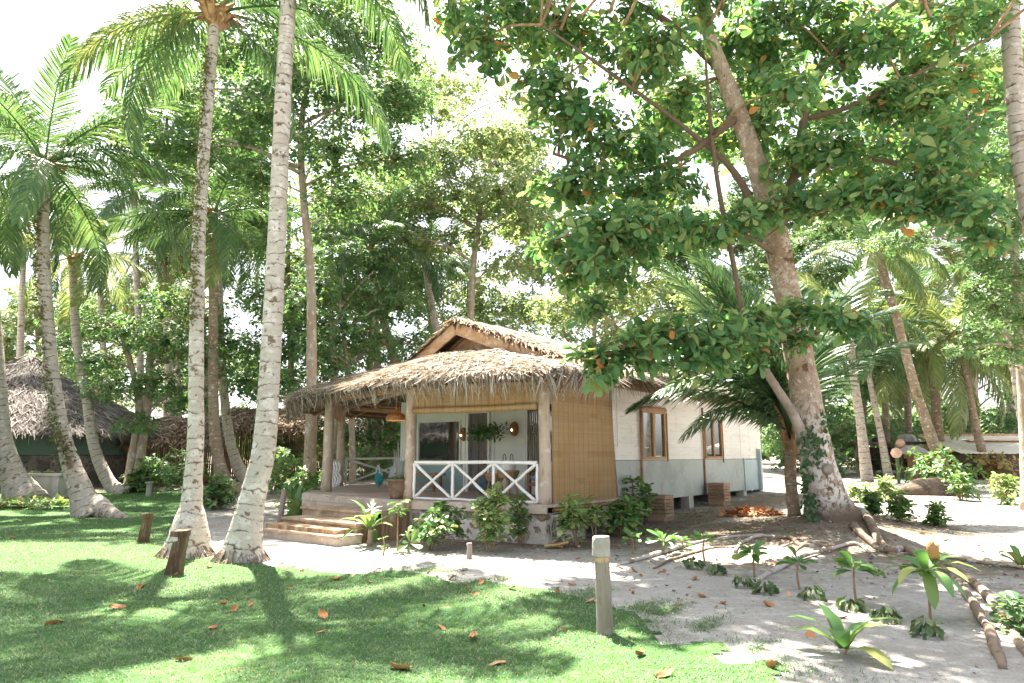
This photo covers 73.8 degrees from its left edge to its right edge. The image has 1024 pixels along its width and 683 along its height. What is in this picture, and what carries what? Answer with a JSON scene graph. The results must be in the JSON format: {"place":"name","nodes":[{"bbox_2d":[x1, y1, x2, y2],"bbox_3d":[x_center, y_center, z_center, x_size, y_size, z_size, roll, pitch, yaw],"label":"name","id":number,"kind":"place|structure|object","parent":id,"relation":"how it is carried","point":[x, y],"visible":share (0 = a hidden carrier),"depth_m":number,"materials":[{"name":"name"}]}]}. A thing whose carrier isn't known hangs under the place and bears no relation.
{"place":"outdoors","nodes":[
{"label":"outdoors","id":0,"kind":"place"},
{"bbox_2d":[0,490,895,682],"bbox_3d":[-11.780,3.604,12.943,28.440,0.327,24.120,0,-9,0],"label":"lawn","id":1,"kind":"structure","parent":0,"point":[280,646],"depth_m":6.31,"materials":[{"name":"green plant"}]},
{"bbox_2d":[0,493,69,509],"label":"hedge","id":2,"kind":"object","parent":1,"relation":"on","point":[33,502],"visible":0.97,"depth_m":19.70,"materials":[{"name":"green plant"}]},
{"bbox_2d":[29,469,67,498],"bbox_3d":[-15.519,4.654,22.366,1.850,0.943,0.700,0,-9,0],"label":"planter box","id":3,"kind":"object","parent":1,"relation":"on","point":[52,484],"visible":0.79,"depth_m":22.09,"materials":[{"name":"concrete"}]},
{"bbox_2d":[0,89,121,500],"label":"coconut palm","id":4,"kind":"object","parent":1,"relation":"on","point":[16,478],"visible":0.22,"depth_m":21.50,"materials":[{"name":"green plant"}]},
{"bbox_2d":[0,31,209,517],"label":"coconut palm","id":5,"kind":"object","parent":1,"relation":"on","point":[46,164],"visible":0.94,"depth_m":19.69,"materials":[{"name":"green plant"}]},
{"bbox_2d":[53,0,392,558],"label":"coconut palm","id":6,"kind":"object","parent":1,"relation":"on","point":[169,24],"visible":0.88,"depth_m":13.46,"materials":[{"name":"green plant"}]},
{"bbox_2d":[210,0,460,564],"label":"coconut palm","id":7,"kind":"object","parent":1,"relation":"on","point":[243,542],"visible":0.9,"depth_m":11.52,"materials":[{"name":"white plant"}]},
{"bbox_2d":[592,535,613,634],"bbox_3d":[0.829,2.251,6.240,0.182,0.914,0.174,0,-9,0],"label":"bollard","id":8,"kind":"object","parent":1,"relation":"on","point":[601,556],"visible":0.96,"depth_m":6.20,"materials":[{"name":"beige wood"}]},
{"bbox_2d":[0,456,1023,682],"bbox_3d":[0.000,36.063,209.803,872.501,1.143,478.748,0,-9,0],"label":"ground","id":9,"kind":"structure","parent":0,"point":[961,653],"depth_m":9.37,"materials":[{"name":"beige sand"}]},
{"bbox_2d":[2,160,97,358],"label":"coconut palm","id":10,"kind":"object","parent":9,"relation":"on","point":[21,319],"visible":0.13,"depth_m":38.71,"materials":[{"name":"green plant"}]},
{"bbox_2d":[1,186,153,493],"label":"coconut palm","id":11,"kind":"object","parent":9,"relation":"on","point":[76,297],"visible":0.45,"depth_m":25.09,"materials":[{"name":"green plant"}]},
{"bbox_2d":[0,356,162,489],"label":"thatched hut","id":12,"kind":"object","parent":9,"relation":"on","point":[30,429],"visible":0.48,"depth_m":27.42,"materials":[{"name":"plant"}]},
{"bbox_2d":[50,197,145,395],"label":"coconut palm","id":13,"kind":"object","parent":9,"relation":"on","point":[120,268],"visible":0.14,"depth_m":43.62,"materials":[{"name":"green plant"}]},
{"bbox_2d":[0,281,219,412],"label":"beach almond tree","id":14,"kind":"object","parent":9,"relation":"on","point":[10,331],"visible":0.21,"depth_m":52.07,"materials":[{"name":"green plant"}]},
{"bbox_2d":[70,118,186,403],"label":"coconut palm","id":15,"kind":"object","parent":9,"relation":"on","point":[110,205],"visible":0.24,"depth_m":36.70,"materials":[{"name":"green plant"}]},
{"bbox_2d":[119,465,158,492],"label":"bush","id":16,"kind":"object","parent":9,"relation":"on","point":[135,484],"visible":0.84,"depth_m":24.09,"materials":[{"name":"green plant"}]},
{"bbox_2d":[36,282,260,491],"bbox_3d":[-13.371,1.540,25.402,9.297,8.032,4.029,0,-9,0],"label":"beach almond tree","id":17,"kind":"object","parent":9,"relation":"on","point":[139,430],"visible":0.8,"depth_m":25.25,"materials":[{"name":"green plant"}]},
{"bbox_2d":[127,453,181,490],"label":"bush","id":18,"kind":"object","parent":9,"relation":"on","point":[157,467],"visible":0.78,"depth_m":24.53,"materials":[{"name":"green plant"}]},
{"bbox_2d":[25,192,287,421],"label":"beach almond tree","id":19,"kind":"object","parent":9,"relation":"on","point":[69,371],"visible":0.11,"depth_m":43.73,"materials":[{"name":"green plant"}]},
{"bbox_2d":[89,190,236,462],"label":"coconut palm","id":20,"kind":"object","parent":9,"relation":"on","point":[165,275],"visible":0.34,"depth_m":38.45,"materials":[{"name":"green plant"}]},
{"bbox_2d":[100,253,243,466],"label":"coconut palm","id":21,"kind":"object","parent":9,"relation":"on","point":[176,282],"visible":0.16,"depth_m":42.13,"materials":[{"name":"green plant"}]},
{"bbox_2d":[164,529,190,574],"bbox_3d":[-4.575,2.919,9.315,0.267,0.668,0.186,0,-9,0],"label":"garden light post","id":22,"kind":"object","parent":9,"relation":"on","point":[176,559],"visible":0.93,"depth_m":9.27,"materials":[{"name":"brown wood"}]},
{"bbox_2d":[90,37,270,460],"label":"beach almond tree","id":23,"kind":"object","parent":9,"relation":"on","point":[165,119],"visible":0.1,"depth_m":41.63,"materials":[{"name":"green plant"}]},
{"bbox_2d":[115,416,254,482],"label":"thatched shed","id":24,"kind":"structure","parent":9,"relation":"on","point":[173,431],"depth_m":30.42,"materials":[{"name":"brown wood"}]},
{"bbox_2d":[159,446,214,488],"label":"bush","id":25,"kind":"object","parent":9,"relation":"on","point":[176,470],"visible":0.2,"depth_m":25.44,"materials":[{"name":"green plant"}]},
{"bbox_2d":[131,154,269,482],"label":"coconut palm","id":26,"kind":"object","parent":9,"relation":"on","point":[239,468],"visible":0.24,"depth_m":28.37,"materials":[{"name":"green plant"}]},
{"bbox_2d":[87,109,319,495],"bbox_3d":[-11.228,-1.158,25.636,8.044,14.150,7.357,0,-9,0],"label":"coconut palm","id":27,"kind":"object","parent":9,"relation":"on","point":[221,238],"visible":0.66,"depth_m":25.04,"materials":[{"name":"green plant"}]},
{"bbox_2d":[111,50,300,467],"bbox_3d":[-17.160,-5.067,37.238,11.305,24.627,6.833,0,-9,0],"label":"beach almond tree","id":28,"kind":"object","parent":9,"relation":"on","point":[255,220],"visible":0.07,"depth_m":37.63,"materials":[{"name":"green plant"}]},
{"bbox_2d":[203,470,239,509],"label":"shrub","id":29,"kind":"object","parent":9,"relation":"on","point":[216,491],"visible":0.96,"depth_m":19.44,"materials":[{"name":"green plant"}]},
{"bbox_2d":[211,407,322,478],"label":"thatched shed","id":30,"kind":"structure","parent":9,"relation":"on","point":[287,426],"depth_m":33.81,"materials":[{"name":"brown wood"}]},
{"bbox_2d":[109,0,441,476],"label":"beach almond tree","id":31,"kind":"object","parent":9,"relation":"on","point":[166,150],"visible":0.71,"depth_m":23.85,"materials":[{"name":"green plant"}]},
{"bbox_2d":[268,452,317,493],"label":"shrub","id":32,"kind":"object","parent":9,"relation":"on","point":[291,472],"visible":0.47,"depth_m":23.99,"materials":[{"name":"green plant"}]},
{"bbox_2d":[273,479,320,516],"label":"shrub","id":33,"kind":"object","parent":9,"relation":"on","point":[306,484],"visible":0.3,"depth_m":17.96,"materials":[{"name":"green plant"}]},
{"bbox_2d":[216,150,393,443],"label":"beach almond tree","id":34,"kind":"object","parent":9,"relation":"on","point":[291,367],"visible":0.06,"depth_m":40.24,"materials":[{"name":"green plant"}]},
{"bbox_2d":[277,465,339,502],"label":"shrub","id":35,"kind":"object","parent":9,"relation":"on","point":[303,478],"visible":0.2,"depth_m":20.14,"materials":[{"name":"green plant"}]},
{"bbox_2d":[223,236,436,484],"bbox_3d":[-6.819,0.630,27.617,9.492,10.467,4.845,4,-10,-21],"label":"beach almond tree","id":36,"kind":"object","parent":9,"relation":"on","point":[344,327],"visible":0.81,"depth_m":27.45,"materials":[{"name":"green plant"}]},
{"bbox_2d":[235,316,433,477],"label":"beach almond tree","id":37,"kind":"object","parent":9,"relation":"on","point":[374,432],"visible":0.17,"depth_m":35.33,"materials":[{"name":"green plant"}]},
{"bbox_2d":[240,51,450,459],"bbox_3d":[-8.762,-4.130,35.223,11.444,22.182,6.053,0,-9,0],"label":"beach almond tree","id":38,"kind":"object","parent":9,"relation":"on","point":[325,227],"visible":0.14,"depth_m":35.31,"materials":[{"name":"green plant"}]},
{"bbox_2d":[333,441,399,479],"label":"shrub","id":39,"kind":"object","parent":9,"relation":"on","point":[375,453],"visible":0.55,"depth_m":32.74,"materials":[{"name":"green plant"}]},
{"bbox_2d":[340,498,395,546],"bbox_3d":[-2.581,3.263,12.312,1.139,0.881,0.981,6,-11,-33],"label":"crinum lily","id":40,"kind":"object","parent":9,"relation":"on","point":[369,521],"visible":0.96,"depth_m":12.17,"materials":[{"name":"green plant"}]},
{"bbox_2d":[300,178,445,365],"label":"coconut palm","id":41,"kind":"object","parent":9,"relation":"on","point":[378,238],"visible":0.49,"depth_m":29.97,"materials":[{"name":"green plant"}]},
{"bbox_2d":[262,131,485,473],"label":"beach almond tree","id":42,"kind":"object","parent":9,"relation":"on","point":[438,304],"visible":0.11,"depth_m":41.62,"materials":[{"name":"green plant"}]},
{"bbox_2d":[356,195,478,334],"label":"almond tree","id":43,"kind":"object","parent":9,"relation":"on","point":[431,286],"visible":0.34,"depth_m":33.91,"materials":[{"name":"green plant"}]},
{"bbox_2d":[397,501,475,553],"bbox_3d":[-1.269,3.183,11.752,1.323,0.858,1.346,0,-9,0],"label":"shrub","id":44,"kind":"object","parent":9,"relation":"on","point":[437,519],"visible":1,"depth_m":11.62,"materials":[{"name":"green plant"}]},
{"bbox_2d":[343,56,564,350],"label":"beach almond tree","id":45,"kind":"object","parent":9,"relation":"on","point":[482,314],"visible":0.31,"depth_m":45.87,"materials":[{"name":"green plant"}]},
{"bbox_2d":[351,95,565,320],"bbox_3d":[-2.377,-2.928,30.921,10.286,18.522,6.237,0,-9,0],"label":"beach almond tree","id":46,"kind":"object","parent":9,"relation":"on","point":[431,203],"visible":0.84,"depth_m":31.17,"materials":[{"name":"green plant"}]},
{"bbox_2d":[468,482,515,551],"bbox_3d":[-0.314,2.989,11.572,0.848,1.177,0.758,-4,-10,21],"label":"shrub","id":47,"kind":"object","parent":9,"relation":"on","point":[496,515],"visible":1,"depth_m":11.49,"materials":[{"name":"green plant"}]},
{"bbox_2d":[263,315,763,546],"bbox_3d":[-0.057,2.573,20.109,12.460,5.081,15.960,-7,-12,38],"label":"bungalow","id":48,"kind":"object","parent":9,"relation":"on","point":[459,353],"visible":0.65,"depth_m":15.75,"materials":[{"name":"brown wood"}]},
{"bbox_2d":[387,442,404,498],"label":"potted plant","id":49,"kind":"object","parent":48,"relation":"on","point":[396,486],"visible":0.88,"depth_m":14.22,"materials":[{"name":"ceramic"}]},
{"bbox_2d":[412,383,537,413],"bbox_3d":[-0.799,1.103,13.806,2.933,0.672,0.134,-5,-11,28],"label":"bamboo blind","id":50,"kind":"object","parent":48,"relation":"hanging from","point":[496,402],"visible":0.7,"depth_m":13.73,"materials":[{"name":"beige wicker"}]},
{"bbox_2d":[460,421,509,494],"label":"potted tree","id":51,"kind":"object","parent":48,"relation":"on","point":[479,432],"visible":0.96,"depth_m":15.92,"materials":[{"name":"green plant"}]},
{"bbox_2d":[551,381,618,511],"bbox_3d":[1.524,2.076,13.888,0.129,2.565,2.382,-7,-12,38],"label":"bamboo blind","id":52,"kind":"object","parent":48,"relation":"hanging from","point":[583,459],"visible":0.8,"depth_m":13.81,"materials":[{"name":"brown wood"}]},
{"bbox_2d":[507,493,532,544],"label":"shrub","id":53,"kind":"object","parent":9,"relation":"on","point":[518,530],"visible":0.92,"depth_m":12.35,"materials":[{"name":"green plant"}]},
{"bbox_2d":[550,493,599,546],"bbox_3d":[1.057,3.204,12.255,0.678,0.986,1.030,-7,-12,35],"label":"shrub","id":54,"kind":"object","parent":9,"relation":"on","point":[570,515],"visible":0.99,"depth_m":12.11,"materials":[{"name":"green plant"}]},
{"bbox_2d":[153,392,1006,461],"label":"woods","id":55,"kind":"object","parent":9,"relation":"on","point":[914,413],"depth_m":55.93,"materials":[{"name":"green plant"}]},
{"bbox_2d":[580,494,610,536],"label":"shrub","id":56,"kind":"object","parent":9,"relation":"on","point":[601,518],"visible":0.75,"depth_m":12.97,"materials":[{"name":"green plant"}]},
{"bbox_2d":[500,177,715,355],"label":"beach almond tree","id":57,"kind":"object","parent":9,"relation":"on","point":[668,307],"visible":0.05,"depth_m":46.82,"materials":[{"name":"green plant"}]},
{"bbox_2d":[523,242,714,347],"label":"beach almond tree","id":58,"kind":"object","parent":9,"relation":"on","point":[558,315],"visible":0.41,"depth_m":33.83,"materials":[{"name":"green plant"}]},
{"bbox_2d":[594,494,651,536],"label":"shrub","id":59,"kind":"object","parent":9,"relation":"on","point":[631,522],"visible":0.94,"depth_m":13.44,"materials":[{"name":"green plant"}]},
{"bbox_2d":[617,475,659,523],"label":"shrub","id":60,"kind":"object","parent":9,"relation":"on","point":[646,488],"visible":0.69,"depth_m":14.90,"materials":[{"name":"green plant"}]},
{"bbox_2d":[647,494,674,522],"bbox_3d":[3.389,3.811,15.543,0.456,0.616,0.500,-7,-12,38],"label":"slatted box","id":61,"kind":"object","parent":9,"relation":"on","point":[663,510],"visible":0.83,"depth_m":15.37,"materials":[{"name":"brown wood"}]},
{"bbox_2d":[307,486,1023,678],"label":"leaf litter","id":62,"kind":"object","parent":9,"relation":"on","point":[673,590],"visible":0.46,"depth_m":11.87,"materials":[{"name":"brown plant"}]},
{"bbox_2d":[707,482,730,505],"bbox_3d":[5.551,4.103,18.284,0.454,0.616,0.500,-7,-12,38],"label":"slatted box","id":63,"kind":"object","parent":9,"relation":"on","point":[718,494],"visible":0.99,"depth_m":18.13,"materials":[{"name":"brown wood"}]},
{"bbox_2d":[424,0,1023,669],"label":"beach almond tree","id":64,"kind":"object","parent":9,"relation":"on","point":[944,188],"visible":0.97,"depth_m":13.11,"materials":[{"name":"green plant"}]},
{"bbox_2d":[731,539,767,576],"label":"almond seedling","id":65,"kind":"object","parent":9,"relation":"on","point":[756,551],"visible":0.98,"depth_m":9.18,"materials":[{"name":"green plant"}]},
{"bbox_2d":[719,505,786,516],"bbox_3d":[5.332,3.796,15.081,1.406,0.383,0.979,-4,-10,23],"label":"leaf heap","id":66,"kind":"object","parent":9,"relation":"on","point":[748,512],"visible":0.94,"depth_m":14.97,"materials":[{"name":"orange plant"}]},
{"bbox_2d":[627,47,896,454],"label":"beach almond tree","id":67,"kind":"object","parent":9,"relation":"on","point":[716,102],"visible":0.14,"depth_m":45.97,"materials":[{"name":"green plant"}]},
{"bbox_2d":[617,250,932,515],"bbox_3d":[5.622,0.915,16.026,7.032,6.074,4.410,2,-10,-13],"label":"young coconut palm","id":68,"kind":"object","parent":9,"relation":"on","point":[762,400],"visible":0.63,"depth_m":14.71,"materials":[{"name":"green plant"}]},
{"bbox_2d":[775,546,817,589],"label":"almond seedling","id":69,"kind":"object","parent":9,"relation":"on","point":[788,559],"visible":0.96,"depth_m":8.27,"materials":[{"name":"green plant"}]},
{"bbox_2d":[724,210,935,473],"bbox_3d":[15.962,-0.239,35.112,10.483,13.995,6.382,-9,-13,42],"label":"beach almond tree","id":70,"kind":"object","parent":9,"relation":"on","point":[798,246],"visible":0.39,"depth_m":35.62,"materials":[{"name":"green plant"}]},
{"bbox_2d":[760,289,917,459],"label":"beach almond tree","id":71,"kind":"object","parent":9,"relation":"on","point":[836,440],"visible":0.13,"depth_m":33.88,"materials":[{"name":"green plant"}]},
{"bbox_2d":[787,603,900,670],"bbox_3d":[2.662,2.383,5.521,0.764,0.390,0.753,0,-9,0],"label":"spider lily","id":72,"kind":"object","parent":9,"relation":"on","point":[843,637],"visible":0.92,"depth_m":5.55,"materials":[{"name":"green plant"}]},
{"bbox_2d":[761,225,939,481],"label":"coconut palm","id":73,"kind":"object","parent":9,"relation":"on","point":[865,469],"visible":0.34,"depth_m":26.84,"materials":[{"name":"green plant"}]},
{"bbox_2d":[835,595,867,612],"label":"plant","id":74,"kind":"object","parent":9,"relation":"on","point":[859,605],"visible":1,"depth_m":7.12,"materials":[{"name":"green plant"}]},
{"bbox_2d":[762,310,949,463],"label":"beach almond tree","id":75,"kind":"object","parent":9,"relation":"on","point":[865,397],"visible":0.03,"depth_m":45.51,"materials":[{"name":"green plant"}]},
{"bbox_2d":[833,550,886,602],"bbox_3d":[3.797,2.585,7.417,0.490,0.626,0.517,9,-13,-43],"label":"almond seedling","id":76,"kind":"object","parent":9,"relation":"on","point":[868,568],"visible":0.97,"depth_m":7.42,"materials":[{"name":"green plant"}]},
{"bbox_2d":[859,487,886,515],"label":"bush","id":77,"kind":"object","parent":9,"relation":"on","point":[871,500],"visible":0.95,"depth_m":15.15,"materials":[{"name":"green plant"}]},
{"bbox_2d":[797,194,951,478],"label":"coconut palm","id":78,"kind":"object","parent":9,"relation":"on","point":[882,264],"visible":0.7,"depth_m":25.16,"materials":[{"name":"green plant"}]},
{"bbox_2d":[801,260,953,478],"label":"coconut palm","id":79,"kind":"object","parent":9,"relation":"on","point":[884,454],"visible":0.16,"depth_m":29.88,"materials":[{"name":"green plant"}]},
{"bbox_2d":[868,603,902,624],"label":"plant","id":80,"kind":"object","parent":9,"relation":"on","point":[882,611],"visible":0.87,"depth_m":6.63,"materials":[{"name":"green plant"}]},
{"bbox_2d":[873,473,900,501],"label":"bush","id":81,"kind":"object","parent":9,"relation":"on","point":[882,483],"visible":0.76,"depth_m":19.31,"materials":[{"name":"green plant"}]},
{"bbox_2d":[846,442,933,475],"bbox_3d":[18.152,5.643,32.631,3.600,1.647,1.900,-1,-10,6],"label":"garden shelter","id":82,"kind":"object","parent":9,"relation":"on","point":[874,450],"visible":0.21,"depth_m":33.28,"materials":[{"name":"brown wood"}]},
{"bbox_2d":[883,489,920,521],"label":"bush","id":83,"kind":"object","parent":9,"relation":"on","point":[899,506],"visible":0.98,"depth_m":13.53,"materials":[{"name":"green plant"}]},
{"bbox_2d":[872,257,954,471],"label":"coconut palm","id":84,"kind":"object","parent":9,"relation":"on","point":[908,414],"visible":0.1,"depth_m":35.71,"materials":[{"name":"green plant"}]},
{"bbox_2d":[805,0,1023,236],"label":"coconut palm","id":85,"kind":"object","parent":9,"relation":"on","point":[1012,62],"visible":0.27,"depth_m":13.58,"materials":[{"name":"grey plant"}]},
{"bbox_2d":[900,445,929,478],"bbox_3d":[17.410,5.253,29.589,1.400,1.473,0.900,3,-10,-17],"label":"lantern post","id":86,"kind":"object","parent":9,"relation":"on","point":[910,458],"visible":0.59,"depth_m":29.47,"materials":[{"name":"brown wood"}]},
{"bbox_2d":[835,277,1012,455],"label":"coconut palm","id":87,"kind":"object","parent":9,"relation":"on","point":[934,407],"visible":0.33,"depth_m":30.22,"materials":[{"name":"green plant"}]},
{"bbox_2d":[874,549,979,619],"bbox_3d":[4.115,2.407,6.762,0.813,0.740,0.899,0,-9,0],"label":"lily","id":88,"kind":"object","parent":9,"relation":"on","point":[923,564],"visible":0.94,"depth_m":6.65,"materials":[{"name":"green plant"}]},
{"bbox_2d":[909,615,945,640],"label":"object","id":89,"kind":"object","parent":9,"relation":"on","point":[917,627],"visible":1,"depth_m":6.05,"materials":[{"name":"green plant"}]},
{"bbox_2d":[901,476,964,495],"bbox_3d":[13.077,4.585,21.365,1.993,0.762,1.261,0,-9,0],"label":"rock mound","id":90,"kind":"object","parent":9,"relation":"on","point":[925,486],"visible":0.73,"depth_m":20.98,"materials":[{"name":"beige stone"}]},
{"bbox_2d":[844,9,1023,433],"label":"fine leaved tree","id":91,"kind":"object","parent":9,"relation":"on","point":[996,102],"visible":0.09,"depth_m":40.91,"materials":[{"name":"green plant"}]},
{"bbox_2d":[920,500,954,526],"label":"bush","id":92,"kind":"object","parent":9,"relation":"on","point":[933,517],"visible":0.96,"depth_m":13.28,"materials":[{"name":"green plant"}]},
{"bbox_2d":[886,443,992,489],"bbox_3d":[14.460,4.247,22.543,2.555,1.776,3.220,0,-9,0],"label":"shrub","id":93,"kind":"object","parent":9,"relation":"on","point":[926,468],"visible":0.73,"depth_m":22.33,"materials":[{"name":"green plant"}]},
{"bbox_2d":[861,29,1023,433],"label":"beach almond tree","id":94,"kind":"object","parent":9,"relation":"on","point":[958,156],"visible":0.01,"depth_m":43.80,"materials":[{"name":"green plant"}]},
{"bbox_2d":[875,264,1011,476],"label":"coconut palm","id":95,"kind":"object","parent":9,"relation":"on","point":[976,428],"visible":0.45,"depth_m":29.37,"materials":[{"name":"green plant"}]},
{"bbox_2d":[864,117,1023,509],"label":"beach almond tree","id":96,"kind":"object","parent":9,"relation":"on","point":[1013,276],"visible":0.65,"depth_m":17.28,"materials":[{"name":"green plant"}]},
{"bbox_2d":[872,341,1018,445],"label":"beach almond tree","id":97,"kind":"object","parent":9,"relation":"on","point":[1010,422],"visible":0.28,"depth_m":40.86,"materials":[{"name":"green plant"}]},
{"bbox_2d":[877,223,1023,433],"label":"coconut palm","id":98,"kind":"object","parent":9,"relation":"on","point":[949,253],"visible":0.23,"depth_m":42.75,"materials":[{"name":"green plant"}]},
{"bbox_2d":[939,470,982,500],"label":"bush","id":99,"kind":"object","parent":9,"relation":"on","point":[961,489],"visible":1,"depth_m":19.56,"materials":[{"name":"green plant"}]},
{"bbox_2d":[902,201,1023,419],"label":"coconut palm","id":100,"kind":"object","parent":9,"relation":"on","point":[1011,368],"visible":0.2,"depth_m":25.28,"materials":[{"name":"green plant"}]},
{"bbox_2d":[918,434,1019,479],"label":"shed","id":101,"kind":"structure","parent":9,"relation":"on","point":[997,443],"depth_m":29.49,"materials":[{"name":"metal"}]},
{"bbox_2d":[962,449,1019,479],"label":"bush","id":102,"kind":"object","parent":9,"relation":"on","point":[1002,463],"visible":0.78,"depth_m":28.00,"materials":[{"name":"green plant"}]},
{"bbox_2d":[986,471,1019,505],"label":"bush","id":103,"kind":"object","parent":9,"relation":"on","point":[1009,484],"visible":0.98,"depth_m":18.45,"materials":[{"name":"green plant"}]},
{"bbox_2d":[984,590,1023,638],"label":"bush","id":104,"kind":"object","parent":9,"relation":"on","point":[1016,619],"visible":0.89,"depth_m":6.23,"materials":[{"name":"green plant"}]},
{"bbox_2d":[0,0,1023,456],"label":"sky","id":105,"kind":"structure","parent":0,"point":[26,26],"materials":[{"name":"white"}]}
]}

